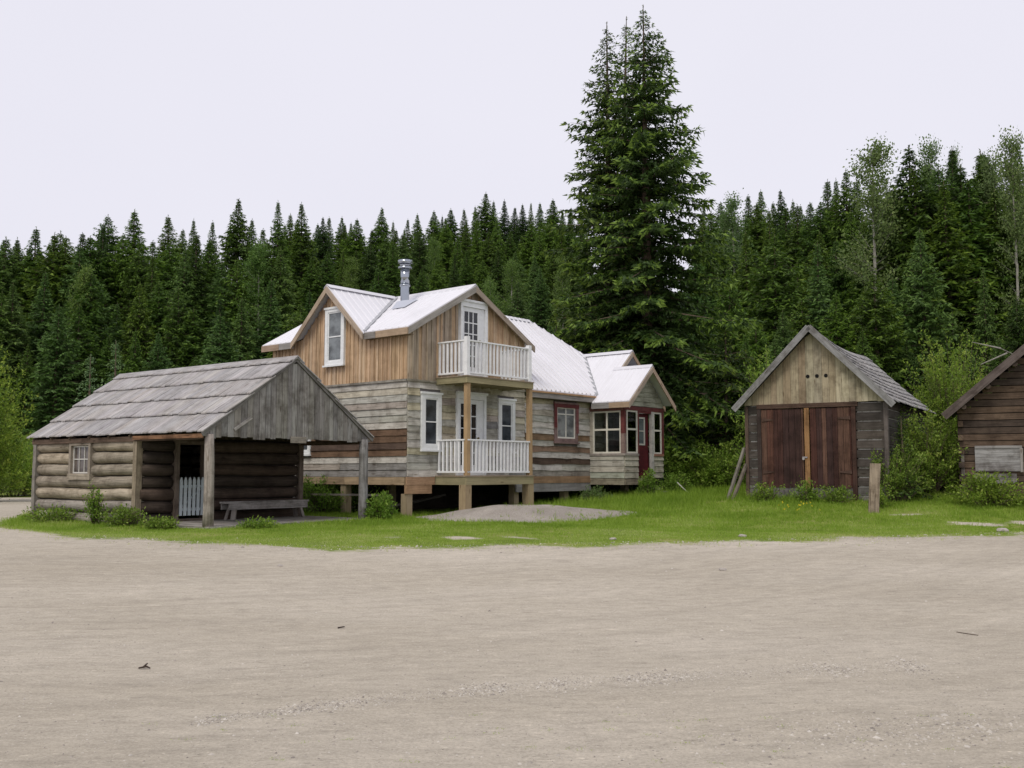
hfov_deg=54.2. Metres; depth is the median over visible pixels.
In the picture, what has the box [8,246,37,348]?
forest conifer
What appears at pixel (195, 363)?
forest conifer
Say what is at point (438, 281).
forest conifer
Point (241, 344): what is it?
forest conifer
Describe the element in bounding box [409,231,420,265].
forest conifer
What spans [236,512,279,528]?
weed clump
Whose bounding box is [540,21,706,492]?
spruce tree
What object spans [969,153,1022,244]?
forest conifer
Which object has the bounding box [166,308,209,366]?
forest conifer
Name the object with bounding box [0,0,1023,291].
sky
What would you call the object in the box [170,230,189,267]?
forest conifer
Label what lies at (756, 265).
forest conifer
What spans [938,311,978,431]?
forest conifer
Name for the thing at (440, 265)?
forest conifer
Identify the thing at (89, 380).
fir sapling
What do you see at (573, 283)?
forest conifer
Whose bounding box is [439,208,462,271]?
forest conifer
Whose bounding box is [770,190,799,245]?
forest conifer
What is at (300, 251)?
forest conifer
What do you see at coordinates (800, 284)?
forest conifer
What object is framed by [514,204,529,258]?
forest conifer
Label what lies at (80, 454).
window
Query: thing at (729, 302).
forest conifer
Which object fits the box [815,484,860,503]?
weed clump
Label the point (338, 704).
pebbles
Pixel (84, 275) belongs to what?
aspen tree
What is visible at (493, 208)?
forest conifer
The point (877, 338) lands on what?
forest conifer
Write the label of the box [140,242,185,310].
forest conifer
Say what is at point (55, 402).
forest conifer
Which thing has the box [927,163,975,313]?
forest conifer
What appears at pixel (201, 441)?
log cabin
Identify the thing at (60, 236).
forest conifer
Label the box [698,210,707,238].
forest conifer
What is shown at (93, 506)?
weed clump
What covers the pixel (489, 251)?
forest conifer
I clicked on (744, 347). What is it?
forest conifer
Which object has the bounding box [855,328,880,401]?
forest conifer
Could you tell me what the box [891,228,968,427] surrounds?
forest conifer
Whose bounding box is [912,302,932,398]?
forest conifer
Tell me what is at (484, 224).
forest conifer
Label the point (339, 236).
forest conifer
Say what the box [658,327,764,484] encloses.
spruce tree
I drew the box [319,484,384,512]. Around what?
weed clump
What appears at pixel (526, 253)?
forest conifer
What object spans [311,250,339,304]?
forest conifer
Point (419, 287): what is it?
forest conifer
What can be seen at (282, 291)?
forest conifer
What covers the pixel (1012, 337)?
forest conifer
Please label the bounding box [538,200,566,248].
forest conifer
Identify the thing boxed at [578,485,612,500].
clump
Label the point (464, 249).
forest conifer
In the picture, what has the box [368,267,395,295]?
forest conifer
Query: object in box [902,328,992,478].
shrub
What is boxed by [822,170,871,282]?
forest conifer
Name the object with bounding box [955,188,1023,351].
forest conifer
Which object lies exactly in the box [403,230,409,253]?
forest conifer
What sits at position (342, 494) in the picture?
pole
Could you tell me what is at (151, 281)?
forest conifer
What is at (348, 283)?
aspen tree
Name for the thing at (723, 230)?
forest conifer
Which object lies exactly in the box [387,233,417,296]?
forest conifer
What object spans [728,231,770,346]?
forest conifer
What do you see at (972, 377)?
forest conifer
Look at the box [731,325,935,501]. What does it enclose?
shed
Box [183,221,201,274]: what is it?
forest conifer
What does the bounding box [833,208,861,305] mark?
forest conifer
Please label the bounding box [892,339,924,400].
forest conifer
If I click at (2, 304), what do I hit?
forest conifer
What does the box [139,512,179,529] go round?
weed clump
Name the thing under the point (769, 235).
forest conifer
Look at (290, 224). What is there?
forest conifer
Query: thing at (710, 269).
forest conifer
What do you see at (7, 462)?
shrub
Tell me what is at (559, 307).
forest conifer
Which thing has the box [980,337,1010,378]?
forest conifer
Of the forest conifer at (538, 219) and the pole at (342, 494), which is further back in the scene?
the forest conifer at (538, 219)
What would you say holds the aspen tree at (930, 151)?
on the ground at (30, 491)
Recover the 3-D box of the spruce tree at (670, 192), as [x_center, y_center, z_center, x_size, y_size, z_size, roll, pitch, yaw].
[5.606,-4.554,38.824,9.700,21.669,13.730,4,-6,-39]
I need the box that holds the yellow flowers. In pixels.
[778,501,822,517]
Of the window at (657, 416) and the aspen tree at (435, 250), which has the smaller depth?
the window at (657, 416)
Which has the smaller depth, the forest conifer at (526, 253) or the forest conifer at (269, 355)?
the forest conifer at (269, 355)
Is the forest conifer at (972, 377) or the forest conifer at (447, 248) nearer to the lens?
the forest conifer at (972, 377)
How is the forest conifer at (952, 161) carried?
on the ground at (30, 491)
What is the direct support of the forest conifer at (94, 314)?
on the ground at (30, 491)
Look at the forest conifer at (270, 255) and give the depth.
73.75 m
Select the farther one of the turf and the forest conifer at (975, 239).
the forest conifer at (975, 239)
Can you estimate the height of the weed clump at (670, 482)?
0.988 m
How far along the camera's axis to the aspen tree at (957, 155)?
85.80 m
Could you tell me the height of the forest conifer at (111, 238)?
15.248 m
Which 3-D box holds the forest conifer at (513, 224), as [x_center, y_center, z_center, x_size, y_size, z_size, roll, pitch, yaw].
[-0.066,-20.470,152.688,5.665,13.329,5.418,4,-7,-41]
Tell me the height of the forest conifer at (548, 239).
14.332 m
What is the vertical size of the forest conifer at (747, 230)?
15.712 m
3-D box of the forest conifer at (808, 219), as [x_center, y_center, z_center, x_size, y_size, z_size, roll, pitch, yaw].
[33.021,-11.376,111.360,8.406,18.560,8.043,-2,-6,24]
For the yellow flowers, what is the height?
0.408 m
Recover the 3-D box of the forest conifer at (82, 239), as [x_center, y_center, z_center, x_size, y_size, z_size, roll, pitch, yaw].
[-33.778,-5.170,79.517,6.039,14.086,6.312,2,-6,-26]
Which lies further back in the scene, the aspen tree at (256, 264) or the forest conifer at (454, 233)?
the forest conifer at (454, 233)
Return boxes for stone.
[996,528,1008,531]
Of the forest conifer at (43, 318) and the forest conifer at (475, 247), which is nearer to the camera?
the forest conifer at (43, 318)
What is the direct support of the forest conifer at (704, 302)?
on the ground at (30, 491)
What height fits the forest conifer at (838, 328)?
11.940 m
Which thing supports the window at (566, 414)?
in the house
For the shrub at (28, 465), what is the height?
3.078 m
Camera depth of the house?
28.20 m
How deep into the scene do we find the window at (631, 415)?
31.71 m
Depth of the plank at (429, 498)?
27.55 m
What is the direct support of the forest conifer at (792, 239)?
on the ground at (30, 491)
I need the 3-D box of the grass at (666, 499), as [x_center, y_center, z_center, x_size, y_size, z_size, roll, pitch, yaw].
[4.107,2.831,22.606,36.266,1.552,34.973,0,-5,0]
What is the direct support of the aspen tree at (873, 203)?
on the ground at (30, 491)
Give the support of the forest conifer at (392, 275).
on the ground at (30, 491)
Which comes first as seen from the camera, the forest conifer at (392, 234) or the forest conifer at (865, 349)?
the forest conifer at (865, 349)
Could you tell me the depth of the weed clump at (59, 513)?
23.88 m
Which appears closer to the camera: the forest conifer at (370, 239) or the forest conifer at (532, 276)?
the forest conifer at (532, 276)
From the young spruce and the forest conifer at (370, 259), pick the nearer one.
the young spruce
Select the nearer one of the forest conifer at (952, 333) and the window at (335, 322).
the window at (335, 322)
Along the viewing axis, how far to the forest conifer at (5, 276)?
74.18 m
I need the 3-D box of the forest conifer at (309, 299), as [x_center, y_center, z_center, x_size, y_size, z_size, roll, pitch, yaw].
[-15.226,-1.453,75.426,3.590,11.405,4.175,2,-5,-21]
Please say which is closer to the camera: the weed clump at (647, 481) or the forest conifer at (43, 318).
the weed clump at (647, 481)
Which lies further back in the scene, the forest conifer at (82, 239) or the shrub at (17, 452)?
the forest conifer at (82, 239)
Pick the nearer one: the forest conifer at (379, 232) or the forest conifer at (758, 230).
the forest conifer at (758, 230)
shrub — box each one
[0,346,38,499]
[0,425,32,493]
[0,432,32,496]
[363,490,399,519]
[630,432,717,488]
[677,440,745,488]
[721,345,804,482]
[868,437,934,502]
[896,405,968,493]
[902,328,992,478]
[912,361,977,478]
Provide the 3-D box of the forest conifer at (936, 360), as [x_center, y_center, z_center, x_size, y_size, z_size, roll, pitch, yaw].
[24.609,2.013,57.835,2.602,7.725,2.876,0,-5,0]
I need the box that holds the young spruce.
[886,414,941,500]
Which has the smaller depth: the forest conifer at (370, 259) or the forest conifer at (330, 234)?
the forest conifer at (370, 259)
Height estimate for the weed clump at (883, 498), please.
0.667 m
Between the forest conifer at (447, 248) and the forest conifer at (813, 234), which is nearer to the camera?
the forest conifer at (813, 234)
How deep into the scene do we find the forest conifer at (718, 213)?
122.47 m
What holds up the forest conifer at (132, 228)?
on the ground at (30, 491)
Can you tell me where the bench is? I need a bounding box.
[219,499,308,519]
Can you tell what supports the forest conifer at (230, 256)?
on the ground at (30, 491)
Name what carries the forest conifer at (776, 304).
on the ground at (30, 491)
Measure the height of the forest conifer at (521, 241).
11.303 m
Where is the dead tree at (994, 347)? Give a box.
[972,342,1012,363]
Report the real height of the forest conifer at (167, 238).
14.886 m
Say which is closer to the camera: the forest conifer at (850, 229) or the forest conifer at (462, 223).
the forest conifer at (850, 229)
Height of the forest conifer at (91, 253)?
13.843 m
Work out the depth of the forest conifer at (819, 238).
79.34 m
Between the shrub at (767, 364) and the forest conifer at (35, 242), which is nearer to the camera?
the shrub at (767, 364)
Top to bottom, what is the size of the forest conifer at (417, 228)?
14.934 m
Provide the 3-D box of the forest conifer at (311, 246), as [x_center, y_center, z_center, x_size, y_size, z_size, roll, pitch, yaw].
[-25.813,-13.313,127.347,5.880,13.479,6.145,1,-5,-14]
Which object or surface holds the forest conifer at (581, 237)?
on the ground at (30, 491)
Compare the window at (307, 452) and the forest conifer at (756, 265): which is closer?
the window at (307, 452)
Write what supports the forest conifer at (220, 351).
on the ground at (30, 491)
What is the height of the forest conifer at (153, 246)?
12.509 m
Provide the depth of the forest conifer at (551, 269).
102.76 m
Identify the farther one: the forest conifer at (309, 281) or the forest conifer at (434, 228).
the forest conifer at (434, 228)
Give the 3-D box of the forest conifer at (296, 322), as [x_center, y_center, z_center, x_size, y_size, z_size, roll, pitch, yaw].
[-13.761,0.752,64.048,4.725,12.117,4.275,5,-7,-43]
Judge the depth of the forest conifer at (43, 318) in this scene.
69.77 m
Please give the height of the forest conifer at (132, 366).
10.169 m
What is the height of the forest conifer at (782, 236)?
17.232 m
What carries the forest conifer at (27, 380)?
on the ground at (30, 491)
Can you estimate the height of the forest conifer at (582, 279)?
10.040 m
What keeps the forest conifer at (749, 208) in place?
on the ground at (30, 491)
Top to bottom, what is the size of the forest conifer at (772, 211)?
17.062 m
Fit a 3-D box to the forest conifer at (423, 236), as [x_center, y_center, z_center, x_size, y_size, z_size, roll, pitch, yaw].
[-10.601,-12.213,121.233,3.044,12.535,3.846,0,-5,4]
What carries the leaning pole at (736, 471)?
on the turf
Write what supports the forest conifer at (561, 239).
on the ground at (30, 491)
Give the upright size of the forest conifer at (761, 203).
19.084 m
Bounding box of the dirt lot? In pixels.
[0,497,1023,767]
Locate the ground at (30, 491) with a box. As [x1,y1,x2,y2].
[0,284,679,495]
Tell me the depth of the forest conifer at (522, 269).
103.42 m
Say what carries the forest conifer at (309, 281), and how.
on the ground at (30, 491)
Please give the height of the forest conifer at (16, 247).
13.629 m
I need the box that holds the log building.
[941,344,1023,500]
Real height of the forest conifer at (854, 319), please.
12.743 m
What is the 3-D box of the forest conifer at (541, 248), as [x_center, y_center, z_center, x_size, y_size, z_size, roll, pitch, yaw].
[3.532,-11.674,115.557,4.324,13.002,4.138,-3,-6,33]
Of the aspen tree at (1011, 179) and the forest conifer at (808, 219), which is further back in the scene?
the forest conifer at (808, 219)
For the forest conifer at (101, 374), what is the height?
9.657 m
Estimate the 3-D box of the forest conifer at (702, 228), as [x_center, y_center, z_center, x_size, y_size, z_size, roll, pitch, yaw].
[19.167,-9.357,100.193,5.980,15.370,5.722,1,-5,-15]
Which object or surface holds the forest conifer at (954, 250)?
on the ground at (30, 491)
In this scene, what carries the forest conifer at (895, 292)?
on the ground at (30, 491)
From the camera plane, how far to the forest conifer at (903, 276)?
72.45 m
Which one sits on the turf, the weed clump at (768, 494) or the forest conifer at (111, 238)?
the weed clump at (768, 494)
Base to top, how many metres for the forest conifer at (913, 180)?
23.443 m
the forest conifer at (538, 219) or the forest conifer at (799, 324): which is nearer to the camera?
the forest conifer at (799, 324)
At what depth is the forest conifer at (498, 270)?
102.57 m
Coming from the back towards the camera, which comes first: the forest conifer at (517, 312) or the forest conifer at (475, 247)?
the forest conifer at (475, 247)
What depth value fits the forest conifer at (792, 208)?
122.34 m
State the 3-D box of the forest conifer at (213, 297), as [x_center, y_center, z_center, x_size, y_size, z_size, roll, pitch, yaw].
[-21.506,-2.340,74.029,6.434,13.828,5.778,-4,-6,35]
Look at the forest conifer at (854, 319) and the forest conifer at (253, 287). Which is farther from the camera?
the forest conifer at (253, 287)
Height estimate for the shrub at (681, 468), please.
2.231 m
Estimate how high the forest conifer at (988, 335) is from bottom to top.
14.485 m
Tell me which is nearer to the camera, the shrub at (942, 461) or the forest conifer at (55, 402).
the shrub at (942, 461)
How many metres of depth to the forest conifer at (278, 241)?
101.57 m
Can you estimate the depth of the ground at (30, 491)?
55.21 m
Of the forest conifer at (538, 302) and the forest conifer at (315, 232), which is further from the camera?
the forest conifer at (315, 232)
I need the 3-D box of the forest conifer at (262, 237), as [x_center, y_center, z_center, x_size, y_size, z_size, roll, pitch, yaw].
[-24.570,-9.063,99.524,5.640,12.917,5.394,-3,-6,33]
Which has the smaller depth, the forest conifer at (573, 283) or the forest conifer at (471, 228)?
the forest conifer at (573, 283)
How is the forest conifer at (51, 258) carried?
on the ground at (30, 491)
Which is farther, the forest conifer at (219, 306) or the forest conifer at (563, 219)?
the forest conifer at (563, 219)
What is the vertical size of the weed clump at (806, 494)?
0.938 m
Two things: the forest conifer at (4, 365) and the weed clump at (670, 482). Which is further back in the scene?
the forest conifer at (4, 365)
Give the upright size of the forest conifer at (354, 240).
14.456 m
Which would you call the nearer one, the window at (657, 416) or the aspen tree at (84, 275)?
the window at (657, 416)
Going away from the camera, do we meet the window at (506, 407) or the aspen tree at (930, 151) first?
the window at (506, 407)
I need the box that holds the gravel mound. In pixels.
[417,505,635,522]
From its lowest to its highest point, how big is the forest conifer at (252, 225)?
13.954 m
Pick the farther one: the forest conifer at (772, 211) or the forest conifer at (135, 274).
the forest conifer at (772, 211)
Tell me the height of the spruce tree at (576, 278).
20.576 m
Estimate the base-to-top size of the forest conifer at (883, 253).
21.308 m
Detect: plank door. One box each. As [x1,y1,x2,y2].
[761,409,804,496]
[810,407,852,499]
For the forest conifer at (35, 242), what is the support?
on the ground at (30, 491)
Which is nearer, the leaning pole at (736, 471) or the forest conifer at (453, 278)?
the leaning pole at (736, 471)
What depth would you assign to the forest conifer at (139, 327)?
67.91 m
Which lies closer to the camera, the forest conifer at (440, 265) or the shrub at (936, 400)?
the shrub at (936, 400)
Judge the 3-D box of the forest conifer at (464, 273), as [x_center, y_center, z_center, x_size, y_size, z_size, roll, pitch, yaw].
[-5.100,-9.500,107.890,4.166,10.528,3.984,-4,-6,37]
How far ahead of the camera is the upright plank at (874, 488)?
24.43 m
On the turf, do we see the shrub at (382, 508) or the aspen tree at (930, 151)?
the shrub at (382, 508)
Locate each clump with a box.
[17,503,81,522]
[81,481,110,524]
[95,503,145,526]
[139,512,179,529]
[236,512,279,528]
[303,474,370,513]
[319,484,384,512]
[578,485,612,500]
[634,467,662,494]
[659,470,692,492]
[745,481,785,501]
[789,478,824,501]
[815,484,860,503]
[864,487,896,507]
[945,467,1023,507]
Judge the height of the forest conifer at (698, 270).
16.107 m
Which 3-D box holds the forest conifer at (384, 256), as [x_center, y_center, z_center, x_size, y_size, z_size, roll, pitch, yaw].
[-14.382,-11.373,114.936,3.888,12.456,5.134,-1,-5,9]
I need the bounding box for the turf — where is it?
[0,486,1023,549]
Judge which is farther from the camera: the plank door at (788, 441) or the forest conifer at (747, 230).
the forest conifer at (747, 230)
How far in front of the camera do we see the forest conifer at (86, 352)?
63.92 m
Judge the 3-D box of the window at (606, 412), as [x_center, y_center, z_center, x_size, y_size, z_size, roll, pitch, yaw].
[3.026,1.533,31.785,1.076,1.344,0.053,-4,-7,40]
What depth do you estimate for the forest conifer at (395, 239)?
122.13 m
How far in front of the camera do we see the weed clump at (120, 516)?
22.16 m
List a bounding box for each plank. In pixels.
[391,496,438,506]
[393,494,445,508]
[868,463,880,512]
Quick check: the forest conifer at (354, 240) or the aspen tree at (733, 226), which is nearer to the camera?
the aspen tree at (733, 226)
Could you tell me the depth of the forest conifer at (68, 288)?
71.73 m
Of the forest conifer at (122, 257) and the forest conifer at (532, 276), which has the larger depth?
the forest conifer at (532, 276)
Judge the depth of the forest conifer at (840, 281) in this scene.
76.68 m
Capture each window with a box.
[66,443,96,479]
[304,440,310,455]
[322,306,345,367]
[420,391,442,451]
[497,398,516,452]
[553,401,579,443]
[593,410,620,453]
[626,410,637,452]
[654,412,661,453]
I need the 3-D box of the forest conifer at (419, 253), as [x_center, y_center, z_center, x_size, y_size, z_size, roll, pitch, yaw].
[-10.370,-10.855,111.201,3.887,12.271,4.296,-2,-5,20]
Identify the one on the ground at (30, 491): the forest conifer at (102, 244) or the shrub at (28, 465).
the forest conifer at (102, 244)
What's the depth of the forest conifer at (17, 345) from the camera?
67.56 m
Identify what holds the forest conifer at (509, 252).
on the ground at (30, 491)
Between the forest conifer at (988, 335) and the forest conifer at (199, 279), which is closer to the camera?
the forest conifer at (988, 335)
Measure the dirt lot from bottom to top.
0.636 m
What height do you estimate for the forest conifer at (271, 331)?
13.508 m
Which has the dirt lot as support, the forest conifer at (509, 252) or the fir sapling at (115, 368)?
the fir sapling at (115, 368)
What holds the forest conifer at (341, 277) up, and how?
on the ground at (30, 491)
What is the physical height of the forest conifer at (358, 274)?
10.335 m
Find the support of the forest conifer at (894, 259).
on the ground at (30, 491)
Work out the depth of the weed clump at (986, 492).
25.19 m
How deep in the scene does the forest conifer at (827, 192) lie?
99.64 m
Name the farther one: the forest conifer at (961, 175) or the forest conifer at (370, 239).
the forest conifer at (370, 239)
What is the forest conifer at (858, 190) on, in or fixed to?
on the ground at (30, 491)
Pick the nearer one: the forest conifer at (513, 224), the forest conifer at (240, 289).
the forest conifer at (240, 289)
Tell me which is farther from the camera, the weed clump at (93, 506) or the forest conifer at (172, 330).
the forest conifer at (172, 330)
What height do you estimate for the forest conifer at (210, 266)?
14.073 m
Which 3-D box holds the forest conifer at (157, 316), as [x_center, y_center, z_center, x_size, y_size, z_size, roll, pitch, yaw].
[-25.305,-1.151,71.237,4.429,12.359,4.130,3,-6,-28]
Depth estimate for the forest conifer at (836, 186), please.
101.94 m
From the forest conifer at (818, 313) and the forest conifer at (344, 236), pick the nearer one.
the forest conifer at (818, 313)
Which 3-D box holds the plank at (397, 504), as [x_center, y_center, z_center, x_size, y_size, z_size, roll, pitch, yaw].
[-2.880,3.276,27.635,2.149,0.370,0.160,4,-6,-38]
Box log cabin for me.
[27,355,373,528]
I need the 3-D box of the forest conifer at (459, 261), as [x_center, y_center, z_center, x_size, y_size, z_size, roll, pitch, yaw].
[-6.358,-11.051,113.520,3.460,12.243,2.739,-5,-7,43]
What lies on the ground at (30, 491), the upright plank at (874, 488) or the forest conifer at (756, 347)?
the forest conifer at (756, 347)
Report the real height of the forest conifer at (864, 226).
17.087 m
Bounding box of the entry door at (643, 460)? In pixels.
[638,414,648,477]
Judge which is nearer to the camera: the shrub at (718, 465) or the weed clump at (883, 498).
the weed clump at (883, 498)
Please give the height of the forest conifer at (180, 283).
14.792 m
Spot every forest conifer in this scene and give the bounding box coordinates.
[0,227,45,396]
[0,237,29,354]
[0,281,41,429]
[0,291,17,385]
[0,341,18,429]
[7,244,24,273]
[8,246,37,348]
[10,237,24,276]
[11,231,76,418]
[11,343,36,454]
[15,270,58,441]
[22,304,92,449]
[28,235,91,334]
[31,230,72,344]
[34,304,103,430]
[40,284,71,428]
[44,245,115,387]
[46,272,122,393]
[73,232,114,357]
[80,236,120,349]
[81,337,126,397]
[86,214,126,267]
[96,223,124,386]
[102,235,140,370]
[102,302,126,379]
[111,209,153,351]
[115,241,151,367]
[116,282,156,371]
[119,331,143,373]
[136,254,158,326]
[137,282,175,370]
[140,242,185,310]
[140,331,172,370]
[146,240,160,278]
[153,215,188,294]
[154,287,198,368]
[161,248,203,359]
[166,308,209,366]
[169,232,211,360]
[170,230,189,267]
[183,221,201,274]
[188,357,200,366]
[189,260,246,354]
[194,313,244,364]
[199,239,226,314]
[199,299,235,360]
[201,220,219,275]
[212,198,254,356]
[214,259,255,342]
[227,299,257,361]
[242,219,258,277]
[242,239,287,353]
[243,271,256,324]
[244,278,284,359]
[247,228,273,278]
[247,247,299,353]
[265,352,272,358]
[268,202,299,322]
[281,213,306,301]
[281,304,307,330]
[284,202,322,316]
[292,257,321,324]
[301,289,313,319]
[304,229,316,267]
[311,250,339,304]
[312,218,336,284]
[312,225,320,265]
[319,218,335,271]
[331,218,347,279]
[333,225,350,278]
[335,219,378,287]
[336,252,348,286]
[349,251,367,289]
[357,242,381,290]
[366,208,391,280]
[366,231,377,281]
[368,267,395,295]
[376,233,391,289]
[379,244,400,296]
[386,231,398,288]
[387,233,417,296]
[389,222,394,243]
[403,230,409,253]
[404,220,412,254]
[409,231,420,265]
[410,213,423,250]
[410,233,431,292]
[411,268,429,293]
[418,235,432,291]
[425,212,442,260]
[425,233,445,289]
[428,261,447,290]
[438,219,458,288]
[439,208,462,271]
[446,255,460,287]
[447,236,464,285]
[456,251,478,286]
[458,222,473,283]
[459,210,475,274]
[467,220,484,289]
[468,194,504,282]
[469,207,480,250]
[470,232,507,292]
[471,260,489,290]
[480,250,515,314]
[490,202,498,226]
[491,219,506,273]
[496,199,516,255]
[499,251,532,319]
[502,231,523,294]
[503,280,530,319]
[508,208,519,248]
[513,235,530,311]
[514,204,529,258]
[517,222,536,311]
[525,256,545,320]
[526,227,551,316]
[527,204,534,234]
[527,268,554,330]
[529,218,559,286]
[530,204,545,241]
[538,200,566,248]
[541,247,561,328]
[547,280,577,331]
[552,231,567,276]
[557,253,581,322]
[558,211,566,243]
[561,217,580,260]
[572,233,591,289]
[576,265,593,315]
[674,262,724,380]
[679,214,710,335]
[680,288,721,427]
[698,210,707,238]
[698,268,756,432]
[700,211,722,299]
[707,202,731,245]
[708,253,744,345]
[716,220,770,362]
[717,211,738,248]
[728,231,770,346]
[729,333,755,439]
[735,323,772,387]
[737,234,811,356]
[739,194,754,238]
[742,202,777,317]
[742,218,758,262]
[752,189,772,245]
[757,208,788,333]
[759,336,781,373]
[767,308,796,358]
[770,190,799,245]
[770,201,778,234]
[777,205,792,268]
[780,204,811,290]
[784,300,824,344]
[787,261,812,318]
[789,202,801,232]
[789,241,833,337]
[791,202,837,303]
[796,202,816,242]
[798,204,804,224]
[798,232,833,309]
[813,179,840,240]
[819,291,858,352]
[820,240,855,337]
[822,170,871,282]
[831,180,843,219]
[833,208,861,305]
[840,247,879,333]
[840,293,874,353]
[844,220,867,298]
[848,272,914,402]
[850,195,896,292]
[851,178,872,246]
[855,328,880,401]
[856,145,995,335]
[869,276,926,402]
[872,196,963,361]
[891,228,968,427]
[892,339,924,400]
[895,249,921,315]
[896,166,962,342]
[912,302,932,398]
[918,356,952,413]
[924,179,1008,372]
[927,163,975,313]
[929,164,1020,333]
[936,179,1021,367]
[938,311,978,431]
[941,146,959,197]
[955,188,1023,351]
[965,350,981,390]
[966,267,1003,376]
[969,149,990,226]
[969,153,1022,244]
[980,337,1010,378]
[987,250,1023,351]
[1001,298,1023,364]
[1007,142,1023,213]
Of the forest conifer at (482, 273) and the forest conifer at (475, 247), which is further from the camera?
the forest conifer at (475, 247)
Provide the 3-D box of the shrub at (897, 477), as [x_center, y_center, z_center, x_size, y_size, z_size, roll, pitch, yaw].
[10.133,2.249,26.365,1.594,1.737,1.706,0,-5,0]
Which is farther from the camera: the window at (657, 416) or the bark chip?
the window at (657, 416)
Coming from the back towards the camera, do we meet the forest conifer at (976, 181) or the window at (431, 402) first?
the forest conifer at (976, 181)
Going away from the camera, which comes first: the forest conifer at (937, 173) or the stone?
the stone
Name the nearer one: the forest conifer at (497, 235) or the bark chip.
the bark chip
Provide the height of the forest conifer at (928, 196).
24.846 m
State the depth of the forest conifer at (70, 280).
72.84 m
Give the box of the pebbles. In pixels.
[0,530,1023,767]
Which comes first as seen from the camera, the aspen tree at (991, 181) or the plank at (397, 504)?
the plank at (397, 504)
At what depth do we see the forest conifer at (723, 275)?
80.87 m
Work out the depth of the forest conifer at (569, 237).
120.85 m
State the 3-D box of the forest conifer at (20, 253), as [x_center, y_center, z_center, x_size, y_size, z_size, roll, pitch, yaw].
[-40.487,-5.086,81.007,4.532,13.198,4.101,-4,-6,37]
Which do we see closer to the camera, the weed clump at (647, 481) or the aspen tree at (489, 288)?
the weed clump at (647, 481)
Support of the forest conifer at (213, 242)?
on the ground at (30, 491)
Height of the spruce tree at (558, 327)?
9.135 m
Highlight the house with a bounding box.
[261,259,675,515]
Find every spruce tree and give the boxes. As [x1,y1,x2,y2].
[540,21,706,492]
[547,5,762,496]
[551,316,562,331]
[570,16,684,358]
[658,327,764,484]
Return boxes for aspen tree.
[61,262,106,408]
[228,239,284,359]
[340,256,359,288]
[417,235,451,291]
[479,275,503,310]
[497,257,529,317]
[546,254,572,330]
[709,188,757,317]
[823,133,919,363]
[912,134,948,191]
[944,145,962,188]
[974,146,1008,217]
[985,125,1023,351]
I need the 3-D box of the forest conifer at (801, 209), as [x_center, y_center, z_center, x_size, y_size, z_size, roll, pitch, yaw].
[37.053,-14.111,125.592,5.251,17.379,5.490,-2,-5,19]
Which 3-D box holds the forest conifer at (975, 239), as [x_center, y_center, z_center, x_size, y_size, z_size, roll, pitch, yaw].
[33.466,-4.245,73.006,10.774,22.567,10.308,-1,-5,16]
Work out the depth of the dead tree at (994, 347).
31.62 m
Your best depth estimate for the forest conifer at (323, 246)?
113.43 m
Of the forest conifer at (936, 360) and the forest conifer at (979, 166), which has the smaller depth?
the forest conifer at (936, 360)
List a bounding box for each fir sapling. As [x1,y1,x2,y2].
[74,354,97,400]
[101,339,123,385]
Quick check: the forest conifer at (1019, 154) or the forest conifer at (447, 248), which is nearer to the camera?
the forest conifer at (1019, 154)
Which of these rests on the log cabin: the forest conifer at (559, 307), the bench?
the bench
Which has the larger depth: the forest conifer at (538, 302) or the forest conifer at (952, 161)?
the forest conifer at (538, 302)
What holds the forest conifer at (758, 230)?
on the ground at (30, 491)
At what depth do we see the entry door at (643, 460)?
32.35 m
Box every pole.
[309,493,377,495]
[727,448,744,498]
[731,464,747,499]
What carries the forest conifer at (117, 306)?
on the ground at (30, 491)
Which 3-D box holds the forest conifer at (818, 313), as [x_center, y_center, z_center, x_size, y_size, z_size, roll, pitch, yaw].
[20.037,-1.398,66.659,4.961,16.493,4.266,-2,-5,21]
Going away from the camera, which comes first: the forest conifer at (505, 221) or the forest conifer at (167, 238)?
the forest conifer at (167, 238)
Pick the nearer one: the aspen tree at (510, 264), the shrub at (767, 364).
the shrub at (767, 364)
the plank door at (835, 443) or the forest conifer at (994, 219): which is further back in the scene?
the forest conifer at (994, 219)
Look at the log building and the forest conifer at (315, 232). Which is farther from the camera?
the forest conifer at (315, 232)
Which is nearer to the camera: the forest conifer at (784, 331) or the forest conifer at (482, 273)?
the forest conifer at (784, 331)
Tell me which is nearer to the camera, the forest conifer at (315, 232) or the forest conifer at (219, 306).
the forest conifer at (219, 306)
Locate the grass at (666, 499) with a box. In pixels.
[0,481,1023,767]
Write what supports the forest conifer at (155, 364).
on the ground at (30, 491)
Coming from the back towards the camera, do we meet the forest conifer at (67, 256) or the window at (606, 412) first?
the forest conifer at (67, 256)
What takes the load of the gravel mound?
on the turf
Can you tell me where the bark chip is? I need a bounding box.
[138,663,149,668]
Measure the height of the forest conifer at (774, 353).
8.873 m
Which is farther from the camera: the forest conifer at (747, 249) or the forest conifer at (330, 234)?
the forest conifer at (330, 234)
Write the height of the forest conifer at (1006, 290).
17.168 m
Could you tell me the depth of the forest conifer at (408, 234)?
130.14 m
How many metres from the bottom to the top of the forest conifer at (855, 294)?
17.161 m
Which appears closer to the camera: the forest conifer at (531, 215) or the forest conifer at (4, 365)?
the forest conifer at (4, 365)
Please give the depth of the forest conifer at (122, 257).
80.78 m
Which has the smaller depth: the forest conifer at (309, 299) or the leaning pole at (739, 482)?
the leaning pole at (739, 482)
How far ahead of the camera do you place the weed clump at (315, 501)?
27.76 m

